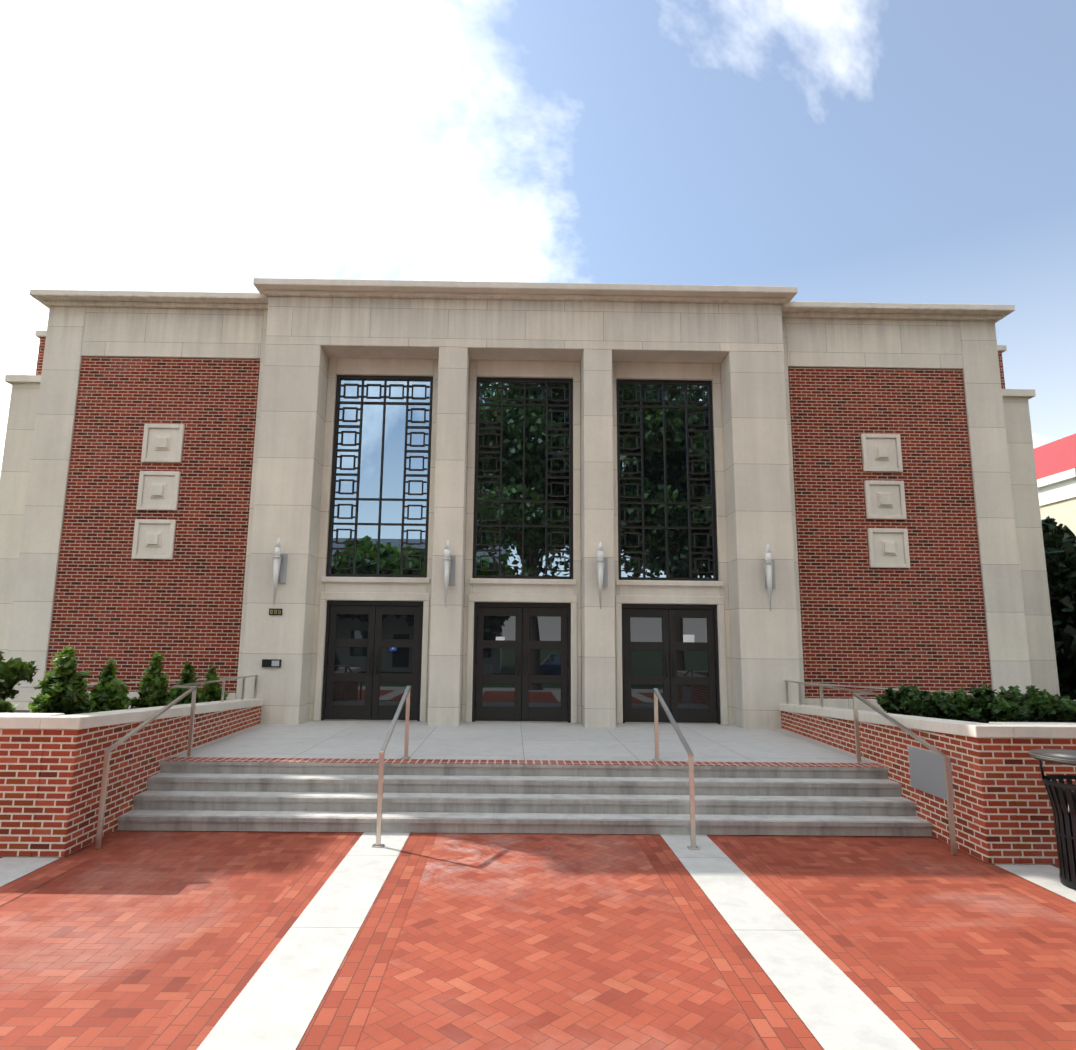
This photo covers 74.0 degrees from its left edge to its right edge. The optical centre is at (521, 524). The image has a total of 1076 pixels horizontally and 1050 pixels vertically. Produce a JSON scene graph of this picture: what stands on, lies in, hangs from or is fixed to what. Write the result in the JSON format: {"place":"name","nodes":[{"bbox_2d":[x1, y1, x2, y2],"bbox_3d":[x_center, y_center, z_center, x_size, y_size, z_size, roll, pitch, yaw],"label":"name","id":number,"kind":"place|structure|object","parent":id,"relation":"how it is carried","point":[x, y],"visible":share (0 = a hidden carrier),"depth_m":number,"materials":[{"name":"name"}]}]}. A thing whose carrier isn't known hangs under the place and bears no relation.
{"place":"outdoors","nodes":[
{"label":"outdoors","id":0,"kind":"place"},
{"bbox_2d":[0,830,1075,1049],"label":"plaza paving","id":1,"kind":"structure","parent":0,"point":[124,939],"depth_m":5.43,"materials":[{"name":"red brick"}]},
{"bbox_2d":[0,699,263,856],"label":"planter wall","id":2,"kind":"structure","parent":1,"relation":"on","point":[51,768],"depth_m":7.29,"materials":[{"name":"brick"}]},
{"bbox_2d":[0,680,18,712],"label":"yew shrub","id":3,"kind":"object","parent":2,"relation":"on","point":[6,707],"visible":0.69,"depth_m":7.94,"materials":[{"name":"green plant"}]},
{"bbox_2d":[0,651,39,700],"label":"light shrub","id":4,"kind":"object","parent":2,"relation":"on","point":[14,672],"visible":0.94,"depth_m":10.19,"materials":[{"name":"green plant"}]},
{"bbox_2d":[28,645,94,714],"bbox_3d":[-5.153,1.839,8.025,0.632,0.962,0.646,4,-10,-22],"label":"yew shrub","id":5,"kind":"object","parent":2,"relation":"on","point":[63,686],"visible":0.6,"depth_m":7.94,"materials":[{"name":"green plant"}]},
{"bbox_2d":[88,658,131,712],"bbox_3d":[-5.177,2.102,8.984,0.516,0.850,0.525,-7,-12,41],"label":"yew shrub","id":6,"kind":"object","parent":2,"relation":"on","point":[109,691],"visible":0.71,"depth_m":8.89,"materials":[{"name":"green plant"}]},
{"bbox_2d":[13,675,257,848],"bbox_3d":[-6.129,3.202,11.434,7.960,1.504,4.053,-7,-12,39],"label":"handrail","id":7,"kind":"object","parent":2,"relation":"attached to","point":[109,749],"visible":0.71,"depth_m":8.74,"materials":[{"name":"metal"}]},
{"bbox_2d":[128,651,176,708],"bbox_3d":[-5.172,2.284,10.129,0.590,0.966,0.505,-2,-9,13],"label":"yew shrub","id":8,"kind":"object","parent":2,"relation":"on","point":[153,686],"visible":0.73,"depth_m":10.01,"materials":[{"name":"green plant"}]},
{"bbox_2d":[168,661,199,704],"bbox_3d":[-5.289,2.562,11.188,0.516,0.861,0.525,8,-12,-40],"label":"yew shrub","id":9,"kind":"object","parent":2,"relation":"on","point":[187,675],"visible":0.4,"depth_m":11.17,"materials":[{"name":"green plant"}]},
{"bbox_2d":[196,664,228,702],"bbox_3d":[-5.261,2.777,12.145,0.505,0.836,0.595,-7,-12,40],"label":"yew shrub","id":10,"kind":"object","parent":2,"relation":"on","point":[211,692],"visible":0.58,"depth_m":12.04,"materials":[{"name":"green plant"}]},
{"bbox_2d":[117,761,932,835],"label":"entrance steps","id":11,"kind":"structure","parent":1,"relation":"on","point":[479,798],"depth_m":8.45,"materials":[{"name":"concrete"}]},
{"bbox_2d":[0,832,1075,1049],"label":"concrete paving strips","id":12,"kind":"object","parent":1,"relation":"on","point":[276,1002],"visible":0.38,"depth_m":4.96,"materials":[{"name":"white concrete"}]},
{"bbox_2d":[372,686,410,847],"bbox_3d":[-1.506,2.766,8.536,0.120,1.534,1.950,1,-9,-1],"label":"handrail","id":13,"kind":"object","parent":12,"relation":"on","point":[406,697],"visible":1,"depth_m":7.80,"materials":[{"name":"metal"}]},
{"bbox_2d":[652,688,699,849],"bbox_3d":[1.814,2.807,8.573,0.120,1.534,1.950,1,-9,-1],"label":"handrail","id":14,"kind":"object","parent":12,"relation":"on","point":[657,696],"visible":0.98,"depth_m":7.88,"materials":[{"name":"metal"}]},
{"bbox_2d":[1028,749,1075,890],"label":"litter bin","id":15,"kind":"object","parent":12,"relation":"on","point":[1061,794],"visible":1,"depth_m":6.50,"materials":[{"name":"black metal"}]},
{"bbox_2d":[779,704,1075,863],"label":"planter wall","id":16,"kind":"structure","parent":1,"relation":"on","point":[1003,810],"depth_m":7.34,"materials":[{"name":"brick"}]},
{"bbox_2d":[875,684,931,715],"bbox_3d":[6.332,2.912,11.701,1.064,0.614,1.013,-7,-12,39],"label":"yew shrub","id":17,"kind":"object","parent":16,"relation":"on","point":[891,700],"visible":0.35,"depth_m":11.62,"materials":[{"name":"green plant"}]},
{"bbox_2d":[784,680,1075,854],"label":"handrail","id":18,"kind":"object","parent":16,"relation":"attached to","point":[946,758],"visible":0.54,"depth_m":8.95,"materials":[{"name":"metal"}]},
{"bbox_2d":[908,746,953,802],"bbox_3d":[4.671,2.833,8.160,0.010,0.470,0.871,0,-9,1],"label":"plaque","id":19,"kind":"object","parent":16,"relation":"attached to","point":[927,774],"depth_m":8.18,"materials":[{"name":"metal"}]},
{"bbox_2d":[899,689,969,719],"bbox_3d":[6.229,2.716,10.617,0.998,0.548,1.116,1,-9,-1],"label":"yew shrub","id":20,"kind":"object","parent":16,"relation":"on","point":[925,704],"visible":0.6,"depth_m":10.49,"materials":[{"name":"green plant"}]},
{"bbox_2d":[938,683,1025,723],"bbox_3d":[6.236,2.435,9.495,1.176,0.633,1.021,-3,-10,24],"label":"yew shrub","id":21,"kind":"object","parent":16,"relation":"on","point":[964,706],"visible":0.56,"depth_m":9.38,"materials":[{"name":"green plant"}]},
{"bbox_2d":[988,687,1075,722],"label":"yew shrub","id":22,"kind":"object","parent":16,"relation":"on","point":[1044,706],"visible":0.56,"depth_m":8.28,"materials":[{"name":"green plant"}]},
{"bbox_2d":[1008,685,1075,707],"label":"yew shrub","id":23,"kind":"object","parent":16,"relation":"on","point":[1015,690],"visible":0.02,"depth_m":10.27,"materials":[{"name":"green plant"}]},
{"bbox_2d":[0,0,1075,474],"label":"sky","id":24,"kind":"structure","parent":0,"point":[867,151],"materials":[{"name":"blue"}]},
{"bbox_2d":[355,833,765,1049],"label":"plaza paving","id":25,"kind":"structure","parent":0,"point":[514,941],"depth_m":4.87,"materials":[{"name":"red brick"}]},
{"bbox_2d":[1034,433,1075,535],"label":"building","id":26,"kind":"structure","parent":0,"point":[1055,464],"depth_m":44.92,"materials":[{"name":"beige paint"}]},
{"label":"ground","id":27,"kind":"structure","parent":0,"visible":0},
{"bbox_2d":[3,289,268,709],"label":"building wing","id":28,"kind":"structure","parent":27,"relation":"on","point":[135,547],"depth_m":14.06,"materials":[{"name":"red brick"}]},
{"bbox_2d":[161,720,886,766],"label":"landing slab","id":29,"kind":"structure","parent":27,"relation":"on","point":[321,741],"depth_m":10.65,"materials":[{"name":"concrete"}]},
{"bbox_2d":[240,278,801,728],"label":"building facade","id":30,"kind":"structure","parent":29,"relation":"on","point":[456,340],"depth_m":14.00,"materials":[{"name":"stone"}]},
{"bbox_2d":[262,659,280,666],"bbox_3d":[-4.584,2.539,13.109,0.340,0.140,0.056,1,-9,-1],"label":"intercom box","id":31,"kind":"object","parent":30,"relation":"attached to","point":[271,662],"visible":1,"depth_m":13.09,"materials":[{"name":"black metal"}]},
{"bbox_2d":[269,608,282,614],"bbox_3d":[-4.564,1.614,13.273,0.240,0.120,0.028,1,-9,-1],"label":"address plaque","id":32,"kind":"object","parent":30,"relation":"attached to","point":[275,611],"visible":0.98,"depth_m":13.26,"materials":[{"name":"black metal"}]},
{"bbox_2d":[273,538,287,604],"bbox_3d":[-4.533,0.873,13.327,0.172,1.261,0.268,-5,-11,30],"label":"wall sconce","id":33,"kind":"object","parent":30,"relation":"attached to","point":[279,566],"visible":1,"depth_m":13.29,"materials":[{"name":"grey metal"}]},
{"bbox_2d":[321,600,423,720],"bbox_3d":[-2.873,2.629,13.899,1.900,2.290,0.152,1,-9,-1],"label":"entrance door","id":34,"kind":"structure","parent":30,"relation":"attached to","point":[368,675],"depth_m":13.90,"materials":[{"name":"brown metal"}]},
{"bbox_2d":[326,375,432,577],"bbox_3d":[-2.835,-1.018,14.490,2.000,4.180,0.090,1,-9,-1],"label":"grille window","id":35,"kind":"structure","parent":30,"relation":"attached to","point":[379,499],"depth_m":14.49,"materials":[{"name":"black glass"}]},
{"bbox_2d":[443,540,455,606],"bbox_3d":[-1.369,0.912,13.362,0.172,1.261,0.268,-5,-11,30],"label":"wall sconce","id":36,"kind":"object","parent":30,"relation":"attached to","point":[449,560],"visible":1,"depth_m":13.32,"materials":[{"name":"grey metal"}]},
{"bbox_2d":[472,602,570,722],"bbox_3d":[0.016,2.665,13.930,1.900,2.290,0.152,1,-9,-1],"label":"entrance door","id":37,"kind":"structure","parent":30,"relation":"attached to","point":[528,659],"depth_m":13.93,"materials":[{"name":"brown metal"}]},
{"bbox_2d":[472,377,572,578],"bbox_3d":[0.054,-0.982,14.522,2.000,4.180,0.090,1,-9,-1],"label":"grille window","id":38,"kind":"structure","parent":30,"relation":"attached to","point":[523,505],"depth_m":14.52,"materials":[{"name":"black glass"}]},
{"bbox_2d":[596,542,607,608],"bbox_3d":[1.501,0.947,13.394,0.172,1.261,0.268,-5,-11,30],"label":"wall sconce","id":39,"kind":"object","parent":30,"relation":"attached to","point":[602,568],"visible":1,"depth_m":13.34,"materials":[{"name":"grey metal"}]},
{"bbox_2d":[616,379,718,580],"bbox_3d":[2.944,-0.947,14.554,2.000,4.180,0.090,1,-9,-1],"label":"grille window","id":40,"kind":"structure","parent":30,"relation":"attached to","point":[667,525],"depth_m":14.55,"materials":[{"name":"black glass"}]},
{"bbox_2d":[621,604,720,723],"bbox_3d":[2.906,2.700,13.962,1.900,2.290,0.152,1,-9,-1],"label":"entrance door","id":41,"kind":"structure","parent":30,"relation":"attached to","point":[670,665],"depth_m":13.97,"materials":[{"name":"brown metal"}]},
{"bbox_2d":[496,635,694,641],"bbox_3d":[1.455,2.275,14.024,3.910,0.280,0.008,1,-9,-1],"label":"door notice","id":42,"kind":"object","parent":41,"relation":"attached to","point":[688,638],"depth_m":14.05,"materials":[{"name":"white paper"}]},
{"bbox_2d":[764,544,775,610],"bbox_3d":[4.665,0.986,13.429,0.172,1.261,0.268,-5,-11,30],"label":"wall sconce","id":43,"kind":"object","parent":30,"relation":"attached to","point":[769,566],"visible":0.98,"depth_m":13.37,"materials":[{"name":"grey metal"}]},
{"bbox_2d":[0,331,1059,723],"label":"building side wings","id":44,"kind":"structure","parent":27,"relation":"on","point":[18,445],"depth_m":15.19,"materials":[{"name":"stone"}]},
{"bbox_2d":[781,301,1031,712],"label":"building wing","id":45,"kind":"structure","parent":27,"relation":"on","point":[906,563],"depth_m":14.21,"materials":[{"name":"red brick"}]},
{"bbox_2d":[1041,516,1075,659],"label":"arborvitae tree","id":46,"kind":"object","parent":27,"relation":"on","point":[1048,522],"visible":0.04,"depth_m":18.20,"materials":[{"name":"green plant"}]},
{"bbox_2d":[1043,528,1075,699],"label":"arborvitae tree","id":47,"kind":"object","parent":27,"relation":"on","point":[1060,554],"visible":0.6,"depth_m":16.15,"materials":[{"name":"green plant"}]},
{"bbox_2d":[1067,638,1075,685],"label":"arborvitae tree","id":48,"kind":"object","parent":27,"relation":"on","point":[1073,649],"visible":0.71,"depth_m":15.51,"materials":[{"name":"green plant"}]}
]}

